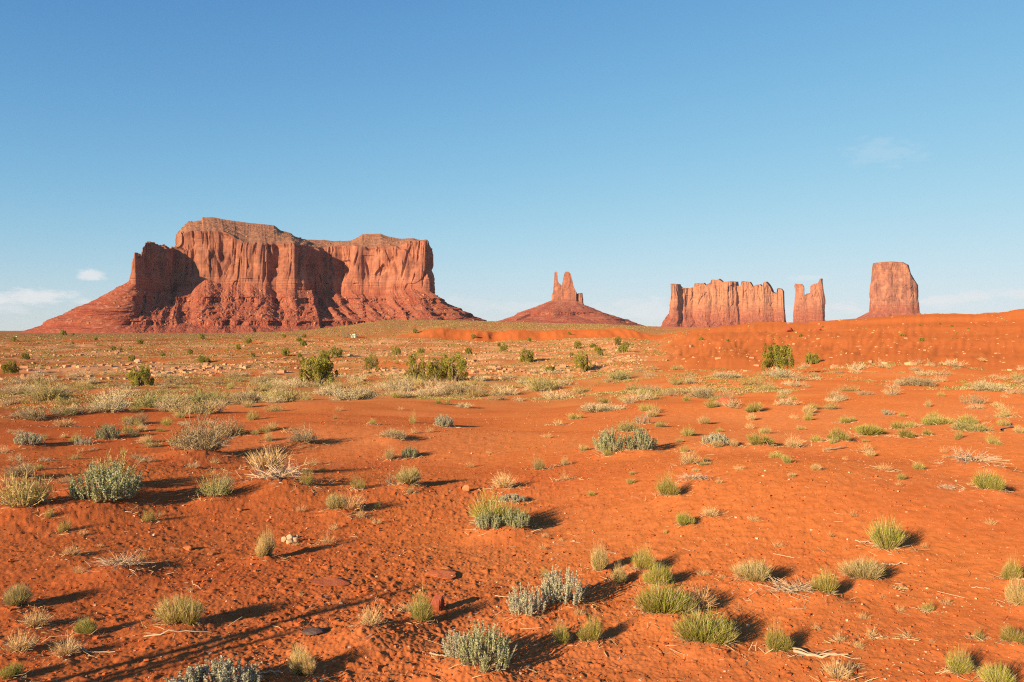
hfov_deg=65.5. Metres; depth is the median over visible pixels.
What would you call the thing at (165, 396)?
desert brush
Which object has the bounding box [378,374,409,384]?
desert brush
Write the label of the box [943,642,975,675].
green shrub
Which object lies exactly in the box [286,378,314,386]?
desert brush
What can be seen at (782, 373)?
desert brush
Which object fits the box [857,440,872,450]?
dry grass tuft
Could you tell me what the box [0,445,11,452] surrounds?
desert brush
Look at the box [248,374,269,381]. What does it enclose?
desert brush
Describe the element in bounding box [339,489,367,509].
dry grass tuft
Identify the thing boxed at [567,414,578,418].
green shrub
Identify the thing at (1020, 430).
green shrub
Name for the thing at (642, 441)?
sagebrush
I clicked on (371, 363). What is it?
juniper tree
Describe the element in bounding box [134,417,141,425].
green shrub
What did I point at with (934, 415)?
green shrub
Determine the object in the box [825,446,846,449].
stick
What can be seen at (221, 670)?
sagebrush
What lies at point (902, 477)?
green shrub
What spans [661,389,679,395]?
desert brush
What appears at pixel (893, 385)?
desert brush
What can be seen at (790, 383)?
desert brush
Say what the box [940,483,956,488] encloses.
dead shrub
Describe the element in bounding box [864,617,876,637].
dry grass tuft
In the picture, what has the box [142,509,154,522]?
green shrub
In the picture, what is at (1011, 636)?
green shrub
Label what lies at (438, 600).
rock
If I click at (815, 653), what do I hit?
stick
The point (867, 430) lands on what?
green shrub
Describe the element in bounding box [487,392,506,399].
desert brush
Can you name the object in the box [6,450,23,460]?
desert brush
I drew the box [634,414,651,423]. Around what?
sagebrush
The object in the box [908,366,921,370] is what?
desert brush
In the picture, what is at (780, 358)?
juniper tree
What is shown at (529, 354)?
juniper tree
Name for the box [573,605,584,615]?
dry grass tuft
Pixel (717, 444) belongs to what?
green shrub
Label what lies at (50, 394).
desert brush
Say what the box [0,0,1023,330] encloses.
sky
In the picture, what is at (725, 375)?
desert brush
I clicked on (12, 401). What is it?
desert brush
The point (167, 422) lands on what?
green shrub
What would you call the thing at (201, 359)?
juniper tree
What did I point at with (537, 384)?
desert brush
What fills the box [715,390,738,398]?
desert brush
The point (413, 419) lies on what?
green shrub
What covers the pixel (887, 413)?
sagebrush
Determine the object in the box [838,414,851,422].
green shrub
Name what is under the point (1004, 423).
green shrub
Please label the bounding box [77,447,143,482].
desert brush
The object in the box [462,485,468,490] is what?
rock
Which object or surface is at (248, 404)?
green shrub
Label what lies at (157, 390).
desert brush
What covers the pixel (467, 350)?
juniper tree
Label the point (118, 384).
desert brush
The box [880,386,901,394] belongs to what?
desert brush
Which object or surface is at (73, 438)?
green shrub
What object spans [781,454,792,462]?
green shrub
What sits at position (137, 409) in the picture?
green shrub
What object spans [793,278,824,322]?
twin topped butte
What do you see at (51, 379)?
desert brush
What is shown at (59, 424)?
dry grass tuft
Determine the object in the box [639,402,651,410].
green shrub
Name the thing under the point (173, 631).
stick
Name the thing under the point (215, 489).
desert brush
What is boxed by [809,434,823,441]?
green shrub
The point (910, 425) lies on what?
green shrub
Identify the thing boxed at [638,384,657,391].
desert brush
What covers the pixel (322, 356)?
juniper tree
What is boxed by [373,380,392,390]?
desert brush
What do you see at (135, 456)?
desert brush
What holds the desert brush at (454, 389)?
on the ground
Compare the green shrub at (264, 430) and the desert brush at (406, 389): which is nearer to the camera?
the green shrub at (264, 430)
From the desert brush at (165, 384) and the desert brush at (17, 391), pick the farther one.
the desert brush at (165, 384)
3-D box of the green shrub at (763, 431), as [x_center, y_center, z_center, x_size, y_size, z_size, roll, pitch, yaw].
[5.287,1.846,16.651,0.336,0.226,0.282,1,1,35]
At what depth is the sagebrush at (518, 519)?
7.55 m
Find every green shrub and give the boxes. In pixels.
[0,581,35,606]
[0,657,26,678]
[31,463,45,469]
[44,509,54,517]
[57,519,71,532]
[67,431,81,441]
[72,615,98,634]
[77,380,91,385]
[121,423,133,432]
[127,405,142,411]
[128,425,138,436]
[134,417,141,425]
[134,424,147,431]
[138,433,152,442]
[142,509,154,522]
[153,594,205,628]
[159,416,173,424]
[175,412,185,417]
[225,379,234,388]
[241,399,255,407]
[246,407,260,420]
[250,429,259,434]
[254,525,275,556]
[260,423,268,432]
[264,421,278,430]
[264,430,272,440]
[285,640,315,675]
[298,457,313,485]
[325,492,347,509]
[349,476,365,488]
[367,418,375,424]
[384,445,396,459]
[390,391,401,397]
[395,464,421,484]
[408,587,435,621]
[409,377,423,385]
[409,408,415,422]
[467,386,482,396]
[467,486,531,526]
[531,456,545,469]
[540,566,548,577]
[552,618,569,643]
[561,456,569,464]
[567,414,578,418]
[576,613,605,641]
[577,443,589,450]
[587,491,594,495]
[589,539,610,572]
[596,397,610,403]
[602,448,612,455]
[611,562,628,583]
[626,478,634,483]
[629,540,657,569]
[631,577,701,615]
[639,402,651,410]
[640,561,672,584]
[645,409,658,416]
[647,404,658,411]
[653,419,666,426]
[654,468,680,495]
[668,604,741,648]
[675,511,694,525]
[680,426,694,435]
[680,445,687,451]
[681,395,690,400]
[697,414,710,424]
[703,400,718,407]
[709,393,718,400]
[711,440,723,447]
[727,440,739,446]
[728,556,773,583]
[744,400,764,412]
[744,430,775,444]
[746,413,755,420]
[758,425,771,433]
[763,614,793,651]
[768,451,785,457]
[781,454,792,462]
[802,404,816,413]
[802,413,813,420]
[807,563,841,594]
[808,401,818,409]
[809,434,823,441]
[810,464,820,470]
[826,426,850,440]
[829,435,838,443]
[833,556,885,579]
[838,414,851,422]
[852,423,887,435]
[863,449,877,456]
[863,508,909,552]
[890,421,906,428]
[896,428,914,437]
[896,472,906,479]
[903,420,914,427]
[912,460,925,469]
[919,415,954,424]
[921,429,932,434]
[921,599,933,611]
[925,398,932,406]
[925,409,940,417]
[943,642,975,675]
[955,412,977,423]
[955,428,962,437]
[970,465,1007,489]
[973,624,987,639]
[976,659,1016,681]
[983,434,1002,444]
[990,401,1002,406]
[995,418,1009,425]
[999,554,1023,580]
[999,624,1023,642]
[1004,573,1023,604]
[1010,425,1023,432]
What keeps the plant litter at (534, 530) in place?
on the ground
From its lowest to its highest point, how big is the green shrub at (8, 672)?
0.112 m
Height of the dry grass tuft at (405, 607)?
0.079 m
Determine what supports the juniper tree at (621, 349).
on the ground
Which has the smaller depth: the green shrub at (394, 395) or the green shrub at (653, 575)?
the green shrub at (653, 575)
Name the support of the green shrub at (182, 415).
on the ground
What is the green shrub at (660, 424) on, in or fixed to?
on the ground
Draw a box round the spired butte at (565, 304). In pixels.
[499,272,643,325]
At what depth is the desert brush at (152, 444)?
13.81 m
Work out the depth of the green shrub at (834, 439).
13.58 m
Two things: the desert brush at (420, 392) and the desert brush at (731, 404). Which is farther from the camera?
the desert brush at (420, 392)
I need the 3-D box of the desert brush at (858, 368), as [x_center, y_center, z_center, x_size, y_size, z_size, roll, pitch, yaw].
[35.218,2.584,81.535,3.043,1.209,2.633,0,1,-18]
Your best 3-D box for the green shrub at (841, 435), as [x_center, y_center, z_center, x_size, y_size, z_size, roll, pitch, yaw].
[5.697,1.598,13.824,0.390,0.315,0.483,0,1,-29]
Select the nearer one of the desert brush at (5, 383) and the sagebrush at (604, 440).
the sagebrush at (604, 440)
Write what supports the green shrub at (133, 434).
on the ground
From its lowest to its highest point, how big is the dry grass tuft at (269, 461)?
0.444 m
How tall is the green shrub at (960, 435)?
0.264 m
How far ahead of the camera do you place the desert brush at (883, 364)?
80.67 m
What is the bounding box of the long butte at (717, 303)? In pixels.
[660,279,785,326]
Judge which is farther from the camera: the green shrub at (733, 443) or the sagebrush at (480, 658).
the green shrub at (733, 443)
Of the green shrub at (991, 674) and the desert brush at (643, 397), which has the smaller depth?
the green shrub at (991, 674)
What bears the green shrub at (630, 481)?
on the ground
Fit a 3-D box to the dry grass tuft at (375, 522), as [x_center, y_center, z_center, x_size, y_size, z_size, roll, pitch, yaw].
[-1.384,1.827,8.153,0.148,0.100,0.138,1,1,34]
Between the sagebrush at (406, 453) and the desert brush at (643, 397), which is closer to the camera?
the sagebrush at (406, 453)
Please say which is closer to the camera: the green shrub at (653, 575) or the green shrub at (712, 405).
the green shrub at (653, 575)
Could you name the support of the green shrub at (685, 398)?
on the ground
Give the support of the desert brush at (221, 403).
on the ground
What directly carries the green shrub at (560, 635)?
on the ground
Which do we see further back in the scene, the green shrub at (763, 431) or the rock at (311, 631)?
the green shrub at (763, 431)
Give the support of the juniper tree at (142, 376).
on the ground
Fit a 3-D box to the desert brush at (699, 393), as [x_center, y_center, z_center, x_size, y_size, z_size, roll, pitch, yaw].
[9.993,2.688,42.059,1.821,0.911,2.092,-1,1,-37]
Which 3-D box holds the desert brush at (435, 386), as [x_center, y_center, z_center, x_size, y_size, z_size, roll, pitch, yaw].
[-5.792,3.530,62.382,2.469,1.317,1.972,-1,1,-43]
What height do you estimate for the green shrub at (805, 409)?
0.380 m
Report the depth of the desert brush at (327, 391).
52.23 m
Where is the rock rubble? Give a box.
[0,314,1014,381]
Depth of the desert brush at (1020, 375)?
61.36 m
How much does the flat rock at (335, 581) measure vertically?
0.015 m
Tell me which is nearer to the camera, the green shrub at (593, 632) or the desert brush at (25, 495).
the green shrub at (593, 632)
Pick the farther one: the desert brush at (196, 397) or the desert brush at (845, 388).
the desert brush at (845, 388)
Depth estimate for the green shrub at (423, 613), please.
4.99 m
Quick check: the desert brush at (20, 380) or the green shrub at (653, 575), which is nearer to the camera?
the green shrub at (653, 575)
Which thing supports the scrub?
on the ground
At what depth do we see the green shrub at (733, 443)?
13.17 m
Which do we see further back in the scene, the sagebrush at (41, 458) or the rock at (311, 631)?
the sagebrush at (41, 458)
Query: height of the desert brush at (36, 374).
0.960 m
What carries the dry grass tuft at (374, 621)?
on the ground
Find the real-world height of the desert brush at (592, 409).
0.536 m
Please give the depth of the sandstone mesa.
2461.73 m
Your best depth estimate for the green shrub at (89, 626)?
4.79 m
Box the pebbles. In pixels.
[0,397,1023,681]
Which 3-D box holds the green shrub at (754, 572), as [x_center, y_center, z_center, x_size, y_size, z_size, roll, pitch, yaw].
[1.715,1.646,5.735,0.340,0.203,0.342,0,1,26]
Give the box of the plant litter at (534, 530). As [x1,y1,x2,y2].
[0,414,1023,681]
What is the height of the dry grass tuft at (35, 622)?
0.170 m
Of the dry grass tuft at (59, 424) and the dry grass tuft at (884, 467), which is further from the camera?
the dry grass tuft at (59, 424)
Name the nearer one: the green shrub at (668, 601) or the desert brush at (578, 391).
the green shrub at (668, 601)
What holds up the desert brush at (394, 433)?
on the ground
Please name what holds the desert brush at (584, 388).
on the ground
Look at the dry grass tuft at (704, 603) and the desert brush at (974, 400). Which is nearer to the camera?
the dry grass tuft at (704, 603)
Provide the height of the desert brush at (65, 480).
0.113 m
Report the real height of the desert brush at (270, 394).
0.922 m
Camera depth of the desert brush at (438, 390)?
60.09 m
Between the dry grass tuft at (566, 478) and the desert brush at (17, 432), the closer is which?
the dry grass tuft at (566, 478)
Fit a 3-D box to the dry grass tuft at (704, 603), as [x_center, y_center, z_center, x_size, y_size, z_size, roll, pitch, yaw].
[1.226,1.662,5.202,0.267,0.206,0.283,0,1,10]
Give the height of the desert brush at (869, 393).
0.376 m
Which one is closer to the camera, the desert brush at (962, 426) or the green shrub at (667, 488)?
the green shrub at (667, 488)
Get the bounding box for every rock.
[183,546,192,550]
[301,627,324,635]
[310,577,349,585]
[426,569,455,578]
[431,594,444,611]
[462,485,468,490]
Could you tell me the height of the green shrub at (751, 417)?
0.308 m
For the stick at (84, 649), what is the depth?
4.46 m
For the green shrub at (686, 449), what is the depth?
12.86 m
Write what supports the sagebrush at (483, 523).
on the ground
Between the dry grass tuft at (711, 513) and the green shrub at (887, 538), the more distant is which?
the dry grass tuft at (711, 513)
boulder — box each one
[717,397,733,404]
[784,327,792,331]
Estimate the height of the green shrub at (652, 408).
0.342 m
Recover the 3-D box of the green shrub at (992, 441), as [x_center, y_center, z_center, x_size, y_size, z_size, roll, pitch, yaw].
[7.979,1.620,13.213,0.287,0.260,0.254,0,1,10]
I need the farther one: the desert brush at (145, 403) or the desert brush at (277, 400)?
the desert brush at (145, 403)
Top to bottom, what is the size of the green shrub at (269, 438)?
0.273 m
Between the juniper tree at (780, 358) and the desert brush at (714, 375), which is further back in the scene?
the juniper tree at (780, 358)
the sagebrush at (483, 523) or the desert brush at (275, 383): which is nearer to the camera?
the sagebrush at (483, 523)
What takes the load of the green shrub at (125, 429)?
on the ground
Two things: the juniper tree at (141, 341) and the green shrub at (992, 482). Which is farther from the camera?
the juniper tree at (141, 341)
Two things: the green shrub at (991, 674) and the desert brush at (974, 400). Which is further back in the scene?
the desert brush at (974, 400)
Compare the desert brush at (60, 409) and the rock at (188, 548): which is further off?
the desert brush at (60, 409)
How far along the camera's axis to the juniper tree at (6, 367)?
105.25 m
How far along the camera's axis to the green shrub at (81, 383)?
73.95 m
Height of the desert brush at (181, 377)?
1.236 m
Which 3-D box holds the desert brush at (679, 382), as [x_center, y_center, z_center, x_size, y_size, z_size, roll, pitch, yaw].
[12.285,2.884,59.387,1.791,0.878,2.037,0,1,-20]
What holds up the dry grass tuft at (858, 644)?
on the ground
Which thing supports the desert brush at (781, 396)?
on the ground
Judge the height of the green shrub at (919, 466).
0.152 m
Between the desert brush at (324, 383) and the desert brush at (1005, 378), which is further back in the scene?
the desert brush at (324, 383)
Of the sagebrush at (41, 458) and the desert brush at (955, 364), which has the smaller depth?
the sagebrush at (41, 458)
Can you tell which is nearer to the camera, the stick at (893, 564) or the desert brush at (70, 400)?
the stick at (893, 564)
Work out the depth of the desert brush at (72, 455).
11.97 m
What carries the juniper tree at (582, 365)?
on the ground
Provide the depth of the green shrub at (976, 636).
4.54 m
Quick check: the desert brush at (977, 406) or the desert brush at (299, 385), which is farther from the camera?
the desert brush at (299, 385)
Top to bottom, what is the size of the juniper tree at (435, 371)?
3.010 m
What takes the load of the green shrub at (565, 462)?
on the ground
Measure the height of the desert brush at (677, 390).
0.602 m
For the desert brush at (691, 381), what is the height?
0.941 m
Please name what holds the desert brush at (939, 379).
on the ground
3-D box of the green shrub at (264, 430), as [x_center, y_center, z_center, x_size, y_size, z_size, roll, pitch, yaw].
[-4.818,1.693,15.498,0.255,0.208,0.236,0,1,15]
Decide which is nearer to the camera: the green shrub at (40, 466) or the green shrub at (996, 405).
the green shrub at (40, 466)
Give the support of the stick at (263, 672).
on the ground
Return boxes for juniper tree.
[0,360,19,373]
[21,353,29,359]
[126,363,154,385]
[128,354,134,360]
[136,339,143,343]
[197,354,205,361]
[244,336,251,343]
[281,347,289,355]
[298,354,338,384]
[299,357,306,364]
[300,339,306,345]
[319,353,329,360]
[329,345,342,357]
[364,352,378,369]
[391,346,400,354]
[403,352,425,379]
[417,347,424,352]
[426,356,446,381]
[441,352,468,381]
[465,348,471,353]
[519,347,533,361]
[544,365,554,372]
[573,340,581,348]
[573,348,591,371]
[614,336,620,343]
[618,343,627,352]
[761,343,793,370]
[804,352,820,363]
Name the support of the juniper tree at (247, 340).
on the ground
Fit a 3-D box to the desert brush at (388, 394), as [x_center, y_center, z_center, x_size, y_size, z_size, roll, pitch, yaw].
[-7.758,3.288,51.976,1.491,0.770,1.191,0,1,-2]
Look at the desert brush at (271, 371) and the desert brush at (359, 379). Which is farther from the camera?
the desert brush at (271, 371)
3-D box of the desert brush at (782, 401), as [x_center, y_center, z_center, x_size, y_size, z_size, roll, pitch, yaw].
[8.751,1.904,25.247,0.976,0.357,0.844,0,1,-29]
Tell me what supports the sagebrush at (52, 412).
on the ground
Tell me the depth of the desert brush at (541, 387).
61.94 m
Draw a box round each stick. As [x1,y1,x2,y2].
[76,646,114,652]
[144,629,209,636]
[262,670,284,673]
[580,578,609,588]
[792,647,860,658]
[793,649,847,658]
[797,649,831,655]
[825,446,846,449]
[882,561,906,564]
[1000,422,1013,430]
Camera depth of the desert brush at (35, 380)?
72.97 m
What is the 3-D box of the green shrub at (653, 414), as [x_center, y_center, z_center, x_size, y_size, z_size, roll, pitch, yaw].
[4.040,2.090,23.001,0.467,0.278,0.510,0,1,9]
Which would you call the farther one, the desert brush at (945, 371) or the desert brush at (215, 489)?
the desert brush at (945, 371)
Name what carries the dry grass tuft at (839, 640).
on the ground
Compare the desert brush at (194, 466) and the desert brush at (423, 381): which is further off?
the desert brush at (423, 381)
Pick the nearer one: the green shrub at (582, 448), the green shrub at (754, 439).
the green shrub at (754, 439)
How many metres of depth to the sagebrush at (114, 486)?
8.24 m
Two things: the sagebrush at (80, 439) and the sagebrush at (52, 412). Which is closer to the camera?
the sagebrush at (80, 439)
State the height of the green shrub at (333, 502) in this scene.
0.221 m
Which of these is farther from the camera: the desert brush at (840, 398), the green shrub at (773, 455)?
the desert brush at (840, 398)
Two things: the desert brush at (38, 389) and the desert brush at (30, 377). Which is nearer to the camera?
the desert brush at (38, 389)
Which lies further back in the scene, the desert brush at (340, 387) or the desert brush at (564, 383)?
the desert brush at (564, 383)
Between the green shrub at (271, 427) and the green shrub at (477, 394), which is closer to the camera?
the green shrub at (271, 427)
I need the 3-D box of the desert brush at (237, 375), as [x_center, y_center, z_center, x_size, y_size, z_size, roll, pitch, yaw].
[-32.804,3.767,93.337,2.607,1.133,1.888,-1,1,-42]
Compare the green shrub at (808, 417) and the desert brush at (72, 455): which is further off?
the green shrub at (808, 417)
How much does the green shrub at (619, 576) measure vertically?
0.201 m
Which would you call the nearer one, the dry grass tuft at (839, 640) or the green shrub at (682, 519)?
the dry grass tuft at (839, 640)
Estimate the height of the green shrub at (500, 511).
0.425 m
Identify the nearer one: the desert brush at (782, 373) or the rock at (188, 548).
the rock at (188, 548)
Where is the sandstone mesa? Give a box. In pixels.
[19,217,486,332]
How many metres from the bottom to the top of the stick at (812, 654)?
0.037 m
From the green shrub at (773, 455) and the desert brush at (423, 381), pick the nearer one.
the green shrub at (773, 455)
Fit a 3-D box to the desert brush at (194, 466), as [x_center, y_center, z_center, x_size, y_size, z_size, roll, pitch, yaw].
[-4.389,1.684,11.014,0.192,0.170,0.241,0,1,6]
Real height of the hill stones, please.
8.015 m
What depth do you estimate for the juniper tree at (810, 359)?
106.40 m
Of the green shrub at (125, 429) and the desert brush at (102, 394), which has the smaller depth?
the green shrub at (125, 429)
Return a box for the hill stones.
[673,322,1014,369]
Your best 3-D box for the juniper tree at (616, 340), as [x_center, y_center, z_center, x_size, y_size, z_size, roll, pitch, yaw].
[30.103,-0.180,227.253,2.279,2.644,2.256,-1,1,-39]
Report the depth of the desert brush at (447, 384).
65.55 m
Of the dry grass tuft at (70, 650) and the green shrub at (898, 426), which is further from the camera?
the green shrub at (898, 426)
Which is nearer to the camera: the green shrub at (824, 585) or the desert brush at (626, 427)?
the green shrub at (824, 585)
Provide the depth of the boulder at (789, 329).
208.54 m
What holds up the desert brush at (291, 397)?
on the ground
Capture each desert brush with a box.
[0,375,31,384]
[0,382,21,394]
[0,396,25,404]
[0,406,51,420]
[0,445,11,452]
[0,458,35,476]
[0,466,56,507]
[2,378,24,383]
[3,380,28,394]
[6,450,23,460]
[10,428,24,435]
[21,380,74,400]
[23,371,37,380]
[24,373,54,385]
[27,383,57,395]
[31,371,47,375]
[40,375,59,381]
[51,379,72,392]
[53,404,75,415]
[55,404,91,412]
[55,475,77,482]
[57,396,80,404]
[61,405,79,415]
[65,454,79,458]
[70,376,98,383]
[73,370,91,376]
[75,403,98,413]
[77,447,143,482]
[85,395,130,412]
[89,389,130,401]
[99,385,138,396]
[110,380,131,386]
[117,413,148,424]
[128,453,142,459]
[131,387,191,407]
[134,454,156,462]
[141,438,161,447]
[146,390,182,400]
[148,386,169,392]
[152,372,171,377]
[154,392,186,411]
[156,380,174,387]
[163,402,240,450]
[164,376,187,384]
[167,372,189,379]
[167,396,218,413]
[181,397,230,411]
[185,386,235,403]
[187,458,200,467]
[194,466,236,497]
[205,413,246,436]
[213,399,227,405]
[221,370,242,376]
[225,388,261,404]
[232,375,244,381]
[233,370,250,375]
[245,379,279,390]
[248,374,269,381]
[259,370,276,373]
[260,371,280,377]
[260,389,284,400]
[263,402,282,411]
[264,395,287,402]
[267,384,302,401]
[272,378,288,386]
[284,422,318,442]
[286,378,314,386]
[299,391,314,399]
[313,385,345,395]
[314,378,339,387]
[325,382,342,391]
[327,382,378,400]
[346,374,366,381]
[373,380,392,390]
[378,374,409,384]
[378,428,408,438]
[380,376,412,387]
[383,387,400,395]
[385,380,420,390]
[392,373,412,383]
[395,384,415,390]
[398,390,414,396]
[411,387,436,396]
[420,381,447,395]
[421,376,436,385]
[421,379,447,392]
[436,379,459,389]
[439,377,470,395]
[449,391,467,398]
[454,401,474,407]
[469,374,486,380]
[478,386,504,395]
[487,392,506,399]
[492,384,518,394]
[496,373,510,378]
[523,366,559,391]
[527,381,555,391]
[540,387,551,396]
[542,389,574,399]
[543,369,561,373]
[554,379,573,384]
[560,372,573,378]
[571,385,583,393]
[576,385,591,391]
[577,400,629,412]
[606,368,631,379]
[614,416,643,431]
[620,390,655,400]
[620,393,636,402]
[625,383,646,389]
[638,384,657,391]
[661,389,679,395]
[664,376,689,384]
[664,384,685,393]
[670,364,685,369]
[681,385,715,398]
[684,374,699,383]
[705,372,721,377]
[713,370,745,377]
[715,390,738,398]
[719,398,743,408]
[739,377,763,384]
[759,367,801,377]
[760,381,776,389]
[772,390,795,397]
[775,397,801,404]
[781,379,804,386]
[792,374,807,380]
[821,401,839,409]
[825,397,839,402]
[827,390,852,399]
[833,394,845,400]
[835,384,858,390]
[844,361,869,369]
[855,389,874,394]
[873,357,892,368]
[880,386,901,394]
[884,382,900,387]
[894,374,939,386]
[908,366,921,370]
[915,370,937,375]
[930,375,946,381]
[935,370,952,374]
[941,358,966,366]
[950,418,993,431]
[959,391,987,402]
[964,379,1011,391]
[965,401,985,408]
[996,405,1017,416]
[997,375,1007,379]
[1006,388,1023,393]
[1009,372,1023,379]
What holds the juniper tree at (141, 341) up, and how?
on the ground
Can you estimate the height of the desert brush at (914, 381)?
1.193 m
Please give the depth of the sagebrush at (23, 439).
13.39 m
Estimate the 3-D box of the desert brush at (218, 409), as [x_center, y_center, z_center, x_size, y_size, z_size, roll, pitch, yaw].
[-9.368,1.951,24.178,1.247,0.654,1.723,0,1,13]
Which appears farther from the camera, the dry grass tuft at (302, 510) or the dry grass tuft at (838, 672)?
the dry grass tuft at (302, 510)
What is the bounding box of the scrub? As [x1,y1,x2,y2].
[0,310,1023,408]
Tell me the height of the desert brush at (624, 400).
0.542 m
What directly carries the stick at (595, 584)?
on the ground
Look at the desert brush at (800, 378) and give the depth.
61.74 m
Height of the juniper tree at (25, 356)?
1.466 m
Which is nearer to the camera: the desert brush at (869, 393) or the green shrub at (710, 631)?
the green shrub at (710, 631)
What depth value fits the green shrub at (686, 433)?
15.68 m
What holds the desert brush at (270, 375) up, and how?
on the ground
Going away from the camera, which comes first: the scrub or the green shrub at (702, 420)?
the green shrub at (702, 420)
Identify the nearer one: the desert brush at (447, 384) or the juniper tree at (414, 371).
the desert brush at (447, 384)
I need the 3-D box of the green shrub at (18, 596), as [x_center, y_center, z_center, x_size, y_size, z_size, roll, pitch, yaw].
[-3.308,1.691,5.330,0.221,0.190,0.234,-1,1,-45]
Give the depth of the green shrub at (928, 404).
25.72 m
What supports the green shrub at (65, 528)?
on the ground
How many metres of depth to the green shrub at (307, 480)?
9.49 m
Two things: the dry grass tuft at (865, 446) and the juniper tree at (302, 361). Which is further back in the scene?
the juniper tree at (302, 361)
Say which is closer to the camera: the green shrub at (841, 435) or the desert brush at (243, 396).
the green shrub at (841, 435)
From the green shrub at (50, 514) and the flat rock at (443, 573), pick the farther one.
the green shrub at (50, 514)
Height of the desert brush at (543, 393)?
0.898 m
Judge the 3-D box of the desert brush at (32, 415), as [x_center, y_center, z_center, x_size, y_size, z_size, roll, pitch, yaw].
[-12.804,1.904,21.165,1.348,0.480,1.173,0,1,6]
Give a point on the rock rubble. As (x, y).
(243, 366)
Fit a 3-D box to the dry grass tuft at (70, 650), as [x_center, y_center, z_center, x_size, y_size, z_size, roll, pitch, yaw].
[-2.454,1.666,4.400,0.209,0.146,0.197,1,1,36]
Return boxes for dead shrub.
[88,549,154,572]
[235,457,314,485]
[676,470,711,479]
[757,573,817,601]
[937,445,1008,464]
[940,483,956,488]
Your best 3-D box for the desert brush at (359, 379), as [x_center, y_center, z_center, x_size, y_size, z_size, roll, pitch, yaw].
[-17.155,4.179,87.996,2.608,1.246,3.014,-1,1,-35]
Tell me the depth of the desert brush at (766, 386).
52.79 m
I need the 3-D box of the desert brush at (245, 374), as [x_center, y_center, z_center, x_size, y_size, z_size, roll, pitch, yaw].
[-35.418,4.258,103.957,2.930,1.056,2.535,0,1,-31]
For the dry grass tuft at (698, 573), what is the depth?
6.04 m
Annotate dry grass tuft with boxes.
[1,628,41,651]
[19,607,53,627]
[45,626,87,656]
[52,417,78,426]
[60,545,83,555]
[241,443,293,469]
[292,504,306,511]
[320,533,334,543]
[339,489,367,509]
[359,598,386,625]
[372,517,383,523]
[399,601,411,610]
[490,472,518,487]
[558,468,572,479]
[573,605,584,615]
[679,444,699,463]
[685,581,718,610]
[697,569,709,575]
[701,505,719,516]
[783,433,802,446]
[819,653,853,679]
[834,630,846,641]
[853,641,865,650]
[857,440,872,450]
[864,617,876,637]
[879,462,892,470]
[939,599,952,605]
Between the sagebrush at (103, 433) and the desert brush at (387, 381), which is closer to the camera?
the sagebrush at (103, 433)
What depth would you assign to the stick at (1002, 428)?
15.57 m
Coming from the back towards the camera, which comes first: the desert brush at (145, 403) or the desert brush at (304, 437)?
the desert brush at (145, 403)
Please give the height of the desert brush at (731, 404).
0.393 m
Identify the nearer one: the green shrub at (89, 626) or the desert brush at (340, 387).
the green shrub at (89, 626)
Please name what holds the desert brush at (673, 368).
on the ground
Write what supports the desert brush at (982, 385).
on the ground
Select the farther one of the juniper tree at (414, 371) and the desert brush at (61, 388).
the juniper tree at (414, 371)
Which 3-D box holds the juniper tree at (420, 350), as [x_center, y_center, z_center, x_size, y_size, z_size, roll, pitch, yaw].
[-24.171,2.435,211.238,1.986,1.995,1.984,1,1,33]
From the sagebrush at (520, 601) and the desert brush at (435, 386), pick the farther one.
the desert brush at (435, 386)
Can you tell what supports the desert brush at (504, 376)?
on the ground
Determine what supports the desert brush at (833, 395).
on the ground
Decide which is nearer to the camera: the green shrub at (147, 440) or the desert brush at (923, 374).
the green shrub at (147, 440)
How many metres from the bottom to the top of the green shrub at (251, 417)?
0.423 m
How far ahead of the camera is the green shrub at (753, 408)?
23.75 m
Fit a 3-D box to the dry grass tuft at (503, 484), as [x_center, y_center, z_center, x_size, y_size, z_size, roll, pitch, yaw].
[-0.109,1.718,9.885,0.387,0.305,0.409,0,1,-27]
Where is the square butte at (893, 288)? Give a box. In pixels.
[856,261,920,318]
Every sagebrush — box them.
[13,431,43,445]
[38,455,50,461]
[48,407,61,414]
[64,460,143,502]
[74,434,91,444]
[94,423,121,439]
[163,655,263,681]
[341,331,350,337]
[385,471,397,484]
[401,444,418,457]
[434,414,453,426]
[441,629,474,658]
[456,620,516,673]
[474,509,501,529]
[499,493,525,502]
[501,508,529,527]
[506,582,547,615]
[540,564,587,604]
[592,425,625,452]
[623,427,657,449]
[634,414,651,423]
[702,432,730,443]
[881,409,894,414]
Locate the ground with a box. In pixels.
[0,309,1023,681]
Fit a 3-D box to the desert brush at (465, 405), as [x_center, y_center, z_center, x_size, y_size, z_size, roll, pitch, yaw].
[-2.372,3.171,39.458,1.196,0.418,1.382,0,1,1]
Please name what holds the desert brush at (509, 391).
on the ground
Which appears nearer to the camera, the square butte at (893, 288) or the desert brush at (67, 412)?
the desert brush at (67, 412)
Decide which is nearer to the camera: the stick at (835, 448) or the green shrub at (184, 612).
the green shrub at (184, 612)
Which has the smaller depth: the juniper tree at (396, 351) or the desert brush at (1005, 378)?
the desert brush at (1005, 378)
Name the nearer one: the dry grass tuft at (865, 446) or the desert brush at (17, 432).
the dry grass tuft at (865, 446)

